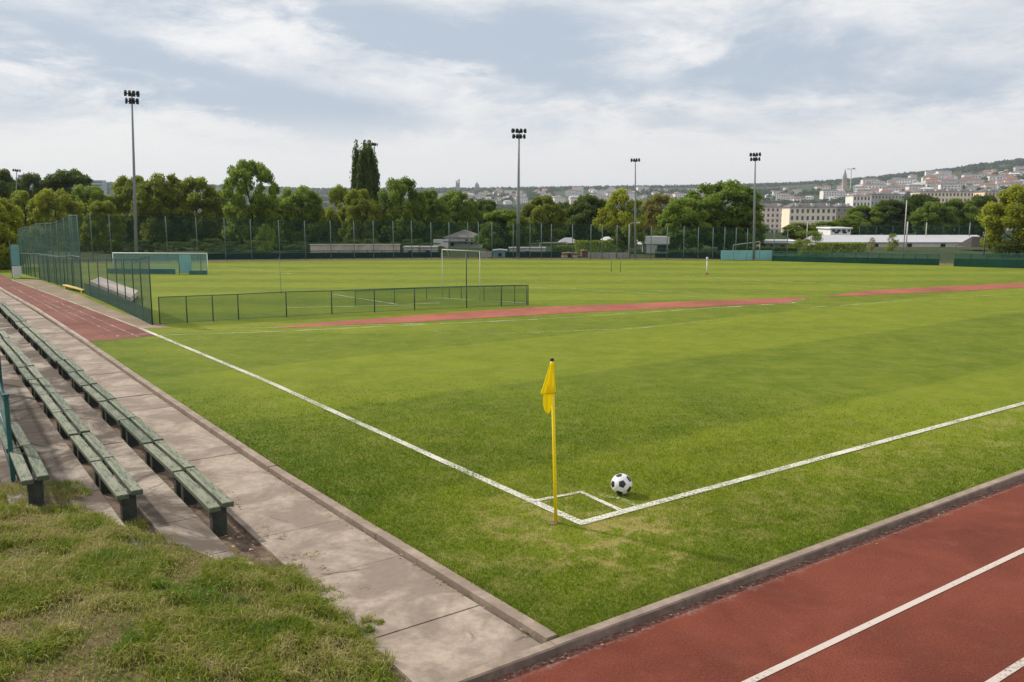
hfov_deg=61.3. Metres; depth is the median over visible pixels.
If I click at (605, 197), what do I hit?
hill house
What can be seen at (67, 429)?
bench
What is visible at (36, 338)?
bench
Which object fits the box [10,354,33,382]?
bench
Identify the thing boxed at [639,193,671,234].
tree
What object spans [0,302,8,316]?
bench
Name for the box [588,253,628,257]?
board screen
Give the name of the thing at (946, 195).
apartment block
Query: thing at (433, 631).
pavement
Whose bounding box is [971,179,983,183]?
hill house
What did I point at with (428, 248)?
shed
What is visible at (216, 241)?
shrub
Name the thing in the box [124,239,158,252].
shrub
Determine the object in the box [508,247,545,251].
shed
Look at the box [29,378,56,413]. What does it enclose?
bench
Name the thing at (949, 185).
hill house
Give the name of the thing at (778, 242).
pavilion
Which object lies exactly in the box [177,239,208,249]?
shrub
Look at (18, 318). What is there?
bench
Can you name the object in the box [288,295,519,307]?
field marking
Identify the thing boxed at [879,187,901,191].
hill house
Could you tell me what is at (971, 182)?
hill house
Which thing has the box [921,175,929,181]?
hill house
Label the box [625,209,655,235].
tree
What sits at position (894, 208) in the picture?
tree
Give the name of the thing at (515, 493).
touchline marking
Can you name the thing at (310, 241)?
shrub
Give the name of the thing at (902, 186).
hill house
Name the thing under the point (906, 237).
lamp post
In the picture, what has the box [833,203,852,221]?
apartment block
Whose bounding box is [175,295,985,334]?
pitch marking
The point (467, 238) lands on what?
net fence
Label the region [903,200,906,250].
lamp post
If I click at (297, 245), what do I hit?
shrub
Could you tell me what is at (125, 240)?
shrub
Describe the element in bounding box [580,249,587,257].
shed
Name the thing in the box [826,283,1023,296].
run up track
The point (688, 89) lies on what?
sky
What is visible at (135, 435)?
bench
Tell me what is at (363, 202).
tree
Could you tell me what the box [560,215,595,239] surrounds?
tree
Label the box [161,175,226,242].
tree
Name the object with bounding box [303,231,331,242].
shrub
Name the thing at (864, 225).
tree
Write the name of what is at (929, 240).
sports hall
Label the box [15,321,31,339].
bench
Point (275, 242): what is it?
shrub
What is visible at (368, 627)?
weeds
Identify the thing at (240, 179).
tree
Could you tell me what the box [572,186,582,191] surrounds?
hill house
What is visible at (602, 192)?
hill house
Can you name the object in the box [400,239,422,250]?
shrub
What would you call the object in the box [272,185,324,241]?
tree
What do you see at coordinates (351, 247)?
long wall
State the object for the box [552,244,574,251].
hedge
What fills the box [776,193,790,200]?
hill house
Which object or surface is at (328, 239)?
shrub
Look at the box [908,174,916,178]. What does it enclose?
hill house
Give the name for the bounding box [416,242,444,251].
shrub
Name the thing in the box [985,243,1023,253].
hedge
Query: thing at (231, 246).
shrub
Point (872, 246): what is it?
tree
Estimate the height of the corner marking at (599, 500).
0.001 m
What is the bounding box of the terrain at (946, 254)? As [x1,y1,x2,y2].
[52,164,1023,480]
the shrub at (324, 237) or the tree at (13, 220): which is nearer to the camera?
the tree at (13, 220)
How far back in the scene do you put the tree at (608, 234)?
90.49 m
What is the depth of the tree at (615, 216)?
65.79 m
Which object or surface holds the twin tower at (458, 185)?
on the terrain at (946, 254)
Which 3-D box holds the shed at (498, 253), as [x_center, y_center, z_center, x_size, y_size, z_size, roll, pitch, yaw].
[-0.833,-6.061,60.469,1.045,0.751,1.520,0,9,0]
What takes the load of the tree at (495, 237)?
on the terrain at (946, 254)
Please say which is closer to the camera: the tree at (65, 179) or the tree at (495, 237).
the tree at (495, 237)
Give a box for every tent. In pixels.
[557,238,578,244]
[955,237,983,249]
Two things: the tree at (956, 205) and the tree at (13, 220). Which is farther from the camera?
the tree at (956, 205)
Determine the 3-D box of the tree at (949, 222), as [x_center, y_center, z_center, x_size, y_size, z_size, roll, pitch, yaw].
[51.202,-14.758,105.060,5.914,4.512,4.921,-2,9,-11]
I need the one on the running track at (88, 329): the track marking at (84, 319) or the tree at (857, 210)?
the track marking at (84, 319)
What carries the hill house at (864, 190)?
on the terrain at (946, 254)
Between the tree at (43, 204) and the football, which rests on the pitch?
the football
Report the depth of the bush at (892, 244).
69.52 m
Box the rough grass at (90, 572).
[0,501,410,681]
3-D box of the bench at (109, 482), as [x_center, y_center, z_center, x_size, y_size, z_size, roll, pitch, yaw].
[-4.026,1.545,8.800,0.247,0.380,1.400,-7,11,-35]
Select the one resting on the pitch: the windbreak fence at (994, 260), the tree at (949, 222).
the windbreak fence at (994, 260)
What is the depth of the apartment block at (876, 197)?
567.39 m
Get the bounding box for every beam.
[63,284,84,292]
[539,242,566,249]
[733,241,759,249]
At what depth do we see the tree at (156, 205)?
79.53 m
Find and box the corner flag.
[540,358,557,522]
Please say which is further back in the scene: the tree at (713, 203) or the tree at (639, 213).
the tree at (639, 213)
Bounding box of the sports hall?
[804,235,979,246]
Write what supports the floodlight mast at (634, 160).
on the path
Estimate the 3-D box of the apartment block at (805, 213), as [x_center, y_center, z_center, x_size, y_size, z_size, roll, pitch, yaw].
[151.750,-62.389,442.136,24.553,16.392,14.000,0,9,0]
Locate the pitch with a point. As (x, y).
(916, 349)
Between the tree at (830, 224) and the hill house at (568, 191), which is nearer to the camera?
the tree at (830, 224)
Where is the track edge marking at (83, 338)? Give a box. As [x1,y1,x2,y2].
[0,280,136,340]
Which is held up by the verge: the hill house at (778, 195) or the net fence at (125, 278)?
the net fence at (125, 278)
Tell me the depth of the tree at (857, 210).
109.19 m
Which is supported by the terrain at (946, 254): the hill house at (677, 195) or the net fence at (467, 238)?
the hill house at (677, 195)
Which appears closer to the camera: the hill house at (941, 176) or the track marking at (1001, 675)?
the track marking at (1001, 675)
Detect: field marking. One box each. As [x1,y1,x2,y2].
[240,268,869,306]
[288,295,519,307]
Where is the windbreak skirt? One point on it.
(143, 313)
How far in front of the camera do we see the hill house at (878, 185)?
1107.13 m
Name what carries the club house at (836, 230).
on the terrain at (946, 254)
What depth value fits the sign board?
39.34 m
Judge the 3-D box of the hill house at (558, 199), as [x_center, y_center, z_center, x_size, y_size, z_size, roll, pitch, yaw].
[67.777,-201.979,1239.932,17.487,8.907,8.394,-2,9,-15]
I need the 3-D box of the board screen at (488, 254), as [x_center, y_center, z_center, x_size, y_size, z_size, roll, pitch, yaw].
[-1.693,-5.669,56.928,0.787,0.444,0.092,0,9,0]
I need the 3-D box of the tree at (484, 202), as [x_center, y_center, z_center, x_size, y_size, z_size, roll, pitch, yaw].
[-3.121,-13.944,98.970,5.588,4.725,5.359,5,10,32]
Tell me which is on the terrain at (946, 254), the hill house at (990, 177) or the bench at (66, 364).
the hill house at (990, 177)
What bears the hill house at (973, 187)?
on the terrain at (946, 254)
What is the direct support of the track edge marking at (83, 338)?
on the running track at (88, 329)
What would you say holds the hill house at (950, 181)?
on the terrain at (946, 254)
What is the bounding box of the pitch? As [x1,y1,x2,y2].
[0,259,1023,639]
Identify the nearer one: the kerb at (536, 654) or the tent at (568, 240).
the kerb at (536, 654)
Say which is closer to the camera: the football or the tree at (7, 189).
the football
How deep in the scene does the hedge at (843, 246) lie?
67.72 m
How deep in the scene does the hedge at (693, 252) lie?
61.79 m
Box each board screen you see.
[480,252,491,257]
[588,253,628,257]
[720,250,772,259]
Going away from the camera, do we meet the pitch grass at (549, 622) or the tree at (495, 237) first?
the pitch grass at (549, 622)
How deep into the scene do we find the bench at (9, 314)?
23.35 m
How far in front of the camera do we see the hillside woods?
1554.72 m
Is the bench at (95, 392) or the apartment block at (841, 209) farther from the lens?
the apartment block at (841, 209)
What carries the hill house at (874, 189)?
on the terrain at (946, 254)
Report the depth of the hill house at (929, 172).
1500.40 m
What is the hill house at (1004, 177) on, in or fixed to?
on the terrain at (946, 254)
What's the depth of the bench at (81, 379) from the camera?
14.23 m
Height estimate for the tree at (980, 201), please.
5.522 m
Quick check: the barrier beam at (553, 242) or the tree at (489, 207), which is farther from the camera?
the tree at (489, 207)
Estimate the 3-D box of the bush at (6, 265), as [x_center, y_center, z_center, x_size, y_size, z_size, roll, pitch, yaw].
[-26.118,-3.921,44.914,0.746,0.757,0.675,7,11,37]
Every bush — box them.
[3,259,11,269]
[789,230,829,251]
[885,233,898,250]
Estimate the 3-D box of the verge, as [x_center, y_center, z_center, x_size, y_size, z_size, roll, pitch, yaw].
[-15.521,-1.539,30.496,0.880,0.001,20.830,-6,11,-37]
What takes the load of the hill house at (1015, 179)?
on the terrain at (946, 254)
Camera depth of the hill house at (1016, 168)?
1326.17 m
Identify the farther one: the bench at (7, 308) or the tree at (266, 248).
the tree at (266, 248)
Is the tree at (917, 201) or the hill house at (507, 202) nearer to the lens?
the tree at (917, 201)
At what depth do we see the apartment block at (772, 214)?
465.35 m
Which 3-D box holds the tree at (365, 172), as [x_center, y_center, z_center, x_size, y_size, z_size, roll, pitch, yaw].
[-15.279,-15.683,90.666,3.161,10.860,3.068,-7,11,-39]
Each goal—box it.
[442,249,496,296]
[611,258,620,271]
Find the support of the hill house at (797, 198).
on the terrain at (946, 254)
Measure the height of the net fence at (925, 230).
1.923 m
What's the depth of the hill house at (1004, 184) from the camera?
1015.33 m
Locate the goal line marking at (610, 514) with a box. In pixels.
[575,402,1023,524]
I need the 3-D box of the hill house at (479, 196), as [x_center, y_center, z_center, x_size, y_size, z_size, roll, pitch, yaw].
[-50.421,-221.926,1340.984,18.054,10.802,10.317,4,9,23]
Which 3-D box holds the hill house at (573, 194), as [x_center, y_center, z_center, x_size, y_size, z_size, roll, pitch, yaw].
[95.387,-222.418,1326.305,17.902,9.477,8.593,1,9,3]
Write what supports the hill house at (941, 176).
on the terrain at (946, 254)
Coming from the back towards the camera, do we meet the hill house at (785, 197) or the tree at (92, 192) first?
the hill house at (785, 197)
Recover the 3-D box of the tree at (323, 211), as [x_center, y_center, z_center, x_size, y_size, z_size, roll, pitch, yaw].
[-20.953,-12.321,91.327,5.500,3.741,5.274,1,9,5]
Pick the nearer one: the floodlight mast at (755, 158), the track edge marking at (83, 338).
the track edge marking at (83, 338)
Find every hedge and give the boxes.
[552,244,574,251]
[574,240,623,252]
[667,250,719,253]
[730,246,797,252]
[815,242,866,251]
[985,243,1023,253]
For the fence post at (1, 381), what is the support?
on the terrace step at (58, 458)
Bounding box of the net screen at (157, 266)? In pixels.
[112,252,207,273]
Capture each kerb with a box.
[0,288,556,643]
[438,469,1023,681]
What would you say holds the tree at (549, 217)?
on the terrain at (946, 254)
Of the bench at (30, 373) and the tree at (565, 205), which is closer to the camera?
the bench at (30, 373)
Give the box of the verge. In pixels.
[17,279,170,327]
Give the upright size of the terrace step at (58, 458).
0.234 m
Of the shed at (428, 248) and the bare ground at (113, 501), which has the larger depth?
the shed at (428, 248)
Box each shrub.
[80,240,95,250]
[106,241,132,250]
[108,233,130,243]
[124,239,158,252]
[138,229,163,243]
[147,242,170,251]
[161,241,186,250]
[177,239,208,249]
[190,229,224,244]
[199,238,224,251]
[211,226,238,242]
[216,241,244,251]
[238,240,263,252]
[258,241,283,249]
[281,241,309,251]
[284,231,318,242]
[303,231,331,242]
[324,234,343,242]
[347,239,362,243]
[362,239,386,243]
[387,242,403,249]
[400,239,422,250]
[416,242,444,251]
[419,230,444,242]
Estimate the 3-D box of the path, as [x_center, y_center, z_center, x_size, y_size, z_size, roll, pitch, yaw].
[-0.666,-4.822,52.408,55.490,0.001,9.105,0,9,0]
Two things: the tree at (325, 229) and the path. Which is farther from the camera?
the tree at (325, 229)
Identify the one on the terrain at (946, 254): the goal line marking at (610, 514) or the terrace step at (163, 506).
the terrace step at (163, 506)
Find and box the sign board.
[9,239,21,277]
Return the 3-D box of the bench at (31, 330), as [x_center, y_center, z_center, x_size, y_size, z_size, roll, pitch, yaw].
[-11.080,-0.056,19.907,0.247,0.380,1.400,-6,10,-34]
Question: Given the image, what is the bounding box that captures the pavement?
[0,291,539,681]
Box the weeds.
[0,477,530,681]
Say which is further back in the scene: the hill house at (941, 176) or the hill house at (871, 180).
the hill house at (941, 176)
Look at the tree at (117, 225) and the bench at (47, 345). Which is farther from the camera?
the tree at (117, 225)
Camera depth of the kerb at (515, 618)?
8.34 m
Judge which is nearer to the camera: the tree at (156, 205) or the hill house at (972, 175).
the tree at (156, 205)
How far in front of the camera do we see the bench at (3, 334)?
18.90 m
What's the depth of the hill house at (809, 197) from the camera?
1111.17 m
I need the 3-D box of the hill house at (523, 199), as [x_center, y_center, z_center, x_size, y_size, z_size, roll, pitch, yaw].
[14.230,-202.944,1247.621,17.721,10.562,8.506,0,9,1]
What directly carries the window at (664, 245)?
in the club house at (659, 244)
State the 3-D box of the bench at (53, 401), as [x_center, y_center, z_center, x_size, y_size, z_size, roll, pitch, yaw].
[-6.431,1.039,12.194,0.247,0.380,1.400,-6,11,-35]
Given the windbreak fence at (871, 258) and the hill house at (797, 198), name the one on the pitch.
the windbreak fence at (871, 258)
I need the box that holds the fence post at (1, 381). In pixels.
[0,358,2,386]
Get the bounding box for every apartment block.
[760,203,785,231]
[781,203,837,231]
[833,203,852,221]
[845,193,870,217]
[867,192,901,221]
[910,189,973,229]
[973,189,1006,231]
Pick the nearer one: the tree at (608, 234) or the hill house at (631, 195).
the tree at (608, 234)
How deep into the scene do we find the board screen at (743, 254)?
53.74 m
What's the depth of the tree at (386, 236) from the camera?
81.94 m
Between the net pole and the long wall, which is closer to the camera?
the net pole
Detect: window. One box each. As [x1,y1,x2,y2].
[656,244,662,251]
[662,244,666,251]
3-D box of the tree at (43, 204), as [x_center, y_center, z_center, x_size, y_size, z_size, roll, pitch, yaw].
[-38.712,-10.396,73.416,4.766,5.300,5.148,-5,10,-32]
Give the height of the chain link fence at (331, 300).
0.847 m
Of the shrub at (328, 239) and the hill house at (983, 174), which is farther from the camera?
the hill house at (983, 174)
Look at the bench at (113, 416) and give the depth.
11.93 m
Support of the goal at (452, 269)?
on the pitch
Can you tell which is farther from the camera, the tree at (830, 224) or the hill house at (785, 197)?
the hill house at (785, 197)
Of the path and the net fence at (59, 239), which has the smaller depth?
the net fence at (59, 239)
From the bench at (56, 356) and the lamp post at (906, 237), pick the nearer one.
the bench at (56, 356)
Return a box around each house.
[433,230,482,247]
[474,195,485,199]
[503,200,511,203]
[516,197,527,203]
[553,197,565,202]
[565,189,577,195]
[568,193,579,198]
[569,197,579,204]
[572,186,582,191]
[597,195,608,199]
[598,190,609,194]
[626,192,636,199]
[636,186,648,192]
[641,236,669,252]
[673,193,686,198]
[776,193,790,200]
[781,195,794,200]
[791,189,802,193]
[792,196,803,202]
[804,196,813,199]
[816,227,852,234]
[819,189,838,198]
[822,185,830,189]
[839,190,846,196]
[854,189,871,192]
[861,178,879,184]
[865,183,886,188]
[869,188,878,191]
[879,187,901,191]
[887,179,895,183]
[895,185,906,189]
[897,178,914,183]
[905,184,923,190]
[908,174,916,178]
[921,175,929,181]
[925,170,936,174]
[925,182,934,186]
[935,174,943,178]
[936,170,951,176]
[938,180,956,182]
[938,183,960,188]
[957,180,966,186]
[961,174,980,178]
[965,181,976,185]
[965,185,980,190]
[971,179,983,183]
[978,172,987,177]
[982,170,992,174]
[983,183,995,188]
[987,174,998,180]
[997,182,1011,188]
[1002,175,1014,179]
[1004,177,1019,181]
[1013,166,1023,170]
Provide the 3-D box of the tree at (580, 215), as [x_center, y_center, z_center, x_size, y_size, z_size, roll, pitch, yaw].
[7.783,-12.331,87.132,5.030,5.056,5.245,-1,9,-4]
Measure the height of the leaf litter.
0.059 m
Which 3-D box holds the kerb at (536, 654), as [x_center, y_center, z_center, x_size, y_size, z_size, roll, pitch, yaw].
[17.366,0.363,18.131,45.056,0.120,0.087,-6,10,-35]
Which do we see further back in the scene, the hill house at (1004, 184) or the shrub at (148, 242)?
the hill house at (1004, 184)
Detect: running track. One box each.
[0,275,157,341]
[487,479,1023,681]
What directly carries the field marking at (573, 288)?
on the pitch
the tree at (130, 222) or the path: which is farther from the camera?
the tree at (130, 222)
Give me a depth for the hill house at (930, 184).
1134.16 m
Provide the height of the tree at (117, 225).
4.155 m
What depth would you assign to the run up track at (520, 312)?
26.45 m
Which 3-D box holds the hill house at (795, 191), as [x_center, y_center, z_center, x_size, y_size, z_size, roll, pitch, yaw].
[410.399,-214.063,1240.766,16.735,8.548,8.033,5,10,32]
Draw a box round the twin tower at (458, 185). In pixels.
[456,179,459,189]
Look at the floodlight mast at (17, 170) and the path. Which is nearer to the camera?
the path
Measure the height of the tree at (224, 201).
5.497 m
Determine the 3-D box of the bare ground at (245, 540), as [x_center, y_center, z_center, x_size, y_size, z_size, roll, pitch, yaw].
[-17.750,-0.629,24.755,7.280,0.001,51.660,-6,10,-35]
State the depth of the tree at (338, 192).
82.35 m
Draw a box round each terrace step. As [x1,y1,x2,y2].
[0,314,236,559]
[0,351,137,545]
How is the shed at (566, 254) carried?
on the terrain at (946, 254)
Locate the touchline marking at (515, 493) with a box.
[140,327,582,523]
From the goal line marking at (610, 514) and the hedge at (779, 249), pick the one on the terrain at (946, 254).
the hedge at (779, 249)
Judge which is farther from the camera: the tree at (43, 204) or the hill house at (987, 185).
the hill house at (987, 185)
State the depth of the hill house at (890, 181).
1420.42 m
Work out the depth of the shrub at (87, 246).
69.21 m
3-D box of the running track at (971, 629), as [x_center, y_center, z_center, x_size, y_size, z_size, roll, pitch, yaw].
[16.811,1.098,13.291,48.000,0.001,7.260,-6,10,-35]
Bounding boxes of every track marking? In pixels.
[30,295,149,335]
[742,548,1023,681]
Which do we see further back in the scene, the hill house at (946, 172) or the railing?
the hill house at (946, 172)
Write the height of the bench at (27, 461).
0.380 m
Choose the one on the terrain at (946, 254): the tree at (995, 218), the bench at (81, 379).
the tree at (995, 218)
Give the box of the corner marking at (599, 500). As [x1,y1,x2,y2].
[533,491,622,511]
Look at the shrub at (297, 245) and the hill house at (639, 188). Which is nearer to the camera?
the shrub at (297, 245)
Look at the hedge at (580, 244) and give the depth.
65.73 m
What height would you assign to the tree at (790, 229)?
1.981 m
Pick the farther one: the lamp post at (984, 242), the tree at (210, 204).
the tree at (210, 204)
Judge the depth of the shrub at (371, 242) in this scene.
66.25 m
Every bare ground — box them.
[1,314,487,681]
[3,345,156,536]
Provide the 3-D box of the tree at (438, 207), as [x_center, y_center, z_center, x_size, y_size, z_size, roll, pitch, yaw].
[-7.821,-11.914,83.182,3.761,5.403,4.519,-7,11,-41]
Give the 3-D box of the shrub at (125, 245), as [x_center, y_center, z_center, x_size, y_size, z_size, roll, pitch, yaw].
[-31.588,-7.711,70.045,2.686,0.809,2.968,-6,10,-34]
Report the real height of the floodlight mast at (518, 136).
8.309 m
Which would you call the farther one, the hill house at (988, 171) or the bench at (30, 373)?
the hill house at (988, 171)
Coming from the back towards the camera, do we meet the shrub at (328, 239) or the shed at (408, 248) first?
the shrub at (328, 239)
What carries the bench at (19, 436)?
on the terrace step at (58, 458)
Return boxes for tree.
[0,168,23,209]
[0,197,24,268]
[5,190,52,238]
[15,172,48,199]
[26,188,84,239]
[40,168,99,214]
[52,184,124,243]
[80,200,127,251]
[100,213,132,229]
[109,174,154,241]
[130,171,194,244]
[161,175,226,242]
[199,190,230,237]
[221,159,284,245]
[252,223,277,259]
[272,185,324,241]
[305,208,334,240]
[320,184,348,242]
[321,220,342,239]
[337,188,382,243]
[349,139,379,228]
[375,198,422,242]
[377,176,427,245]
[417,189,452,244]
[438,190,483,235]
[472,209,535,250]
[474,204,493,233]
[477,199,501,229]
[520,195,567,244]
[534,209,561,240]
[549,201,570,238]
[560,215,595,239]
[565,193,609,240]
[592,187,647,252]
[592,214,625,237]
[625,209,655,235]
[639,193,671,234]
[652,197,714,249]
[678,179,769,249]
[719,206,766,248]
[781,222,814,238]
[808,221,842,232]
[828,215,871,234]
[845,205,889,234]
[864,199,913,234]
[867,237,875,250]
[893,193,939,234]
[906,201,959,234]
[937,198,981,234]
[959,194,1004,236]
[975,184,1023,253]
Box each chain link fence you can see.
[158,285,528,323]
[355,286,526,305]
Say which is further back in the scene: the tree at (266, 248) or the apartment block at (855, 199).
the apartment block at (855, 199)
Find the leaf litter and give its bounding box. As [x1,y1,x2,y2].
[103,358,999,679]
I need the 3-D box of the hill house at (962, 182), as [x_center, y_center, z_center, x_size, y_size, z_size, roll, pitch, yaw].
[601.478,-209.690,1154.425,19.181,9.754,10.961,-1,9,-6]
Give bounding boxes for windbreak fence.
[207,250,439,259]
[505,251,561,257]
[655,249,719,259]
[772,252,939,264]
[954,253,1023,267]
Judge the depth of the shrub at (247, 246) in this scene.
65.61 m
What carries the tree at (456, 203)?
on the terrain at (946, 254)
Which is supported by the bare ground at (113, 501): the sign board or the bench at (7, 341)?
the bench at (7, 341)
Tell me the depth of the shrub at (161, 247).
66.75 m
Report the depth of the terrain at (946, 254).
72.45 m
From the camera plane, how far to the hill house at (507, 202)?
1233.66 m
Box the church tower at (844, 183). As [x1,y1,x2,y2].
[842,169,848,190]
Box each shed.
[403,246,419,251]
[419,246,438,251]
[492,249,507,257]
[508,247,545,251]
[562,252,577,257]
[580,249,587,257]
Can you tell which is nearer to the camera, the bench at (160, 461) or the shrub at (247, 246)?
the bench at (160, 461)
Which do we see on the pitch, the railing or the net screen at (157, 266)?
the net screen at (157, 266)
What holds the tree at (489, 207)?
on the terrain at (946, 254)
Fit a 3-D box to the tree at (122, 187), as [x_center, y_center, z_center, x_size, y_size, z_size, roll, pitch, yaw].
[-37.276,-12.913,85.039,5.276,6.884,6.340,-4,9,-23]
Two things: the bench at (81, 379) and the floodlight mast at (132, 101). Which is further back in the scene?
the floodlight mast at (132, 101)
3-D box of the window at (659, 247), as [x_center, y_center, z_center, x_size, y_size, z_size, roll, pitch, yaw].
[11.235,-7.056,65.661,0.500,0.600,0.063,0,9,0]
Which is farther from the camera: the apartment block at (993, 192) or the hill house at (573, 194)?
the hill house at (573, 194)
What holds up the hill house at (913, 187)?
on the terrain at (946, 254)
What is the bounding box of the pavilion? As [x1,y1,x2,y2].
[755,239,798,249]
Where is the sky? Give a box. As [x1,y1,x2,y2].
[0,0,1023,188]
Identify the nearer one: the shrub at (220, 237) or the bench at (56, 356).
the bench at (56, 356)
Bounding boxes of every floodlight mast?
[12,169,20,189]
[124,90,139,257]
[511,128,526,257]
[631,158,639,258]
[749,152,760,259]
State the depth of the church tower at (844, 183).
1276.37 m
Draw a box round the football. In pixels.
[611,473,631,494]
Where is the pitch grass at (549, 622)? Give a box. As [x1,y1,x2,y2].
[157,369,1023,636]
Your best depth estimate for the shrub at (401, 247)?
69.34 m
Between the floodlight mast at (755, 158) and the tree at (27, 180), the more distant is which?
the tree at (27, 180)
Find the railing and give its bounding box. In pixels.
[0,383,15,481]
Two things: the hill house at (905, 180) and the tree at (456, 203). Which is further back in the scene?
the hill house at (905, 180)
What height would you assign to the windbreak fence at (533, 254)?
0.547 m
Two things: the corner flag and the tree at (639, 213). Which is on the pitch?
the corner flag
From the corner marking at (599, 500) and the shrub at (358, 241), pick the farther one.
the shrub at (358, 241)
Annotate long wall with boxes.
[309,244,400,252]
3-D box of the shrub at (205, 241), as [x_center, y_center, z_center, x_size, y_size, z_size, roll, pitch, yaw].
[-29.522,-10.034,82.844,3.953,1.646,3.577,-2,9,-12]
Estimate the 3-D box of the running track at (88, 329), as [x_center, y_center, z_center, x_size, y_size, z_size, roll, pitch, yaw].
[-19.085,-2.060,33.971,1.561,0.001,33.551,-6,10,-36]
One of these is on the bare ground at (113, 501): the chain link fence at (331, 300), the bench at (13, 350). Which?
the bench at (13, 350)
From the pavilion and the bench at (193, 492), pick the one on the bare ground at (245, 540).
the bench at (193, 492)
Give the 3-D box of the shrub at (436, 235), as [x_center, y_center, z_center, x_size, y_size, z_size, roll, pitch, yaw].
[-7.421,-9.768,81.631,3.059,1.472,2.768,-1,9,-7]
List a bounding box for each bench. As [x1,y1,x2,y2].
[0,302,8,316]
[0,306,13,318]
[0,330,9,340]
[0,337,14,358]
[0,422,30,473]
[3,345,23,369]
[4,310,18,326]
[9,445,48,506]
[10,315,26,331]
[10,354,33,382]
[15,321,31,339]
[19,366,43,396]
[22,327,38,345]
[28,333,48,354]
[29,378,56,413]
[37,341,57,363]
[40,392,71,431]
[45,349,68,375]
[53,410,89,456]
[57,359,83,388]
[68,371,96,402]
[70,432,113,486]
[83,384,115,419]
[91,457,142,522]
[99,399,136,441]
[120,417,163,466]
[143,440,194,496]
[174,467,233,536]
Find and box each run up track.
[271,297,806,327]
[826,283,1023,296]
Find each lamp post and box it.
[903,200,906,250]
[905,222,907,249]
[983,228,985,253]
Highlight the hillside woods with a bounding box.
[7,158,1023,221]
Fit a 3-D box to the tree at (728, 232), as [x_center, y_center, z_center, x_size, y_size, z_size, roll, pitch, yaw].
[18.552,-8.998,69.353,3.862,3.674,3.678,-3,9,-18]
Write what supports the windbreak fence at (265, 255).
on the terrain at (946, 254)
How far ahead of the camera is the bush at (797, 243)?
62.37 m
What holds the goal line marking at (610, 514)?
on the pitch
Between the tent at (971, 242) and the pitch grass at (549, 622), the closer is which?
the pitch grass at (549, 622)
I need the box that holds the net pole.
[466,251,466,285]
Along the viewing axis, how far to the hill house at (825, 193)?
1100.38 m
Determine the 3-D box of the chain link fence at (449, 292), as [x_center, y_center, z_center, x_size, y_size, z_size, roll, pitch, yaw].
[-2.393,-1.583,29.030,5.555,0.729,2.285,-1,9,-6]
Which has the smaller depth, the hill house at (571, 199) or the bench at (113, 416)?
the bench at (113, 416)
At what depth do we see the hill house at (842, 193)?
1118.60 m
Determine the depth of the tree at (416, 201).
78.25 m
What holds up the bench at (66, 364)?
on the bare ground at (245, 540)
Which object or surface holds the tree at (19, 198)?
on the terrain at (946, 254)
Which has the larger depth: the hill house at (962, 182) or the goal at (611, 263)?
the hill house at (962, 182)
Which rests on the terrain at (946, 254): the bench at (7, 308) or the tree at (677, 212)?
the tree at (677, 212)
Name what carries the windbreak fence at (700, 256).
on the path
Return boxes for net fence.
[18,214,80,277]
[38,255,152,324]
[71,214,787,259]
[859,226,1005,238]
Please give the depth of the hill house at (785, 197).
1100.54 m
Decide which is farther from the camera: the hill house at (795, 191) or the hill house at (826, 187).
the hill house at (826, 187)
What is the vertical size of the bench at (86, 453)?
0.380 m
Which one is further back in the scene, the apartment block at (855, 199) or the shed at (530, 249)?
the apartment block at (855, 199)
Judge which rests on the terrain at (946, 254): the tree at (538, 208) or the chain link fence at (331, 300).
the tree at (538, 208)
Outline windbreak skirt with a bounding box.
[84,283,150,323]
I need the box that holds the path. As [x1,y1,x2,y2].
[149,258,953,264]
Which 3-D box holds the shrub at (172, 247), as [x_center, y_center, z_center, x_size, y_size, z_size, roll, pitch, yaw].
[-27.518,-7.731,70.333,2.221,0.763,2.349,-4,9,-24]
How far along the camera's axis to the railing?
9.31 m

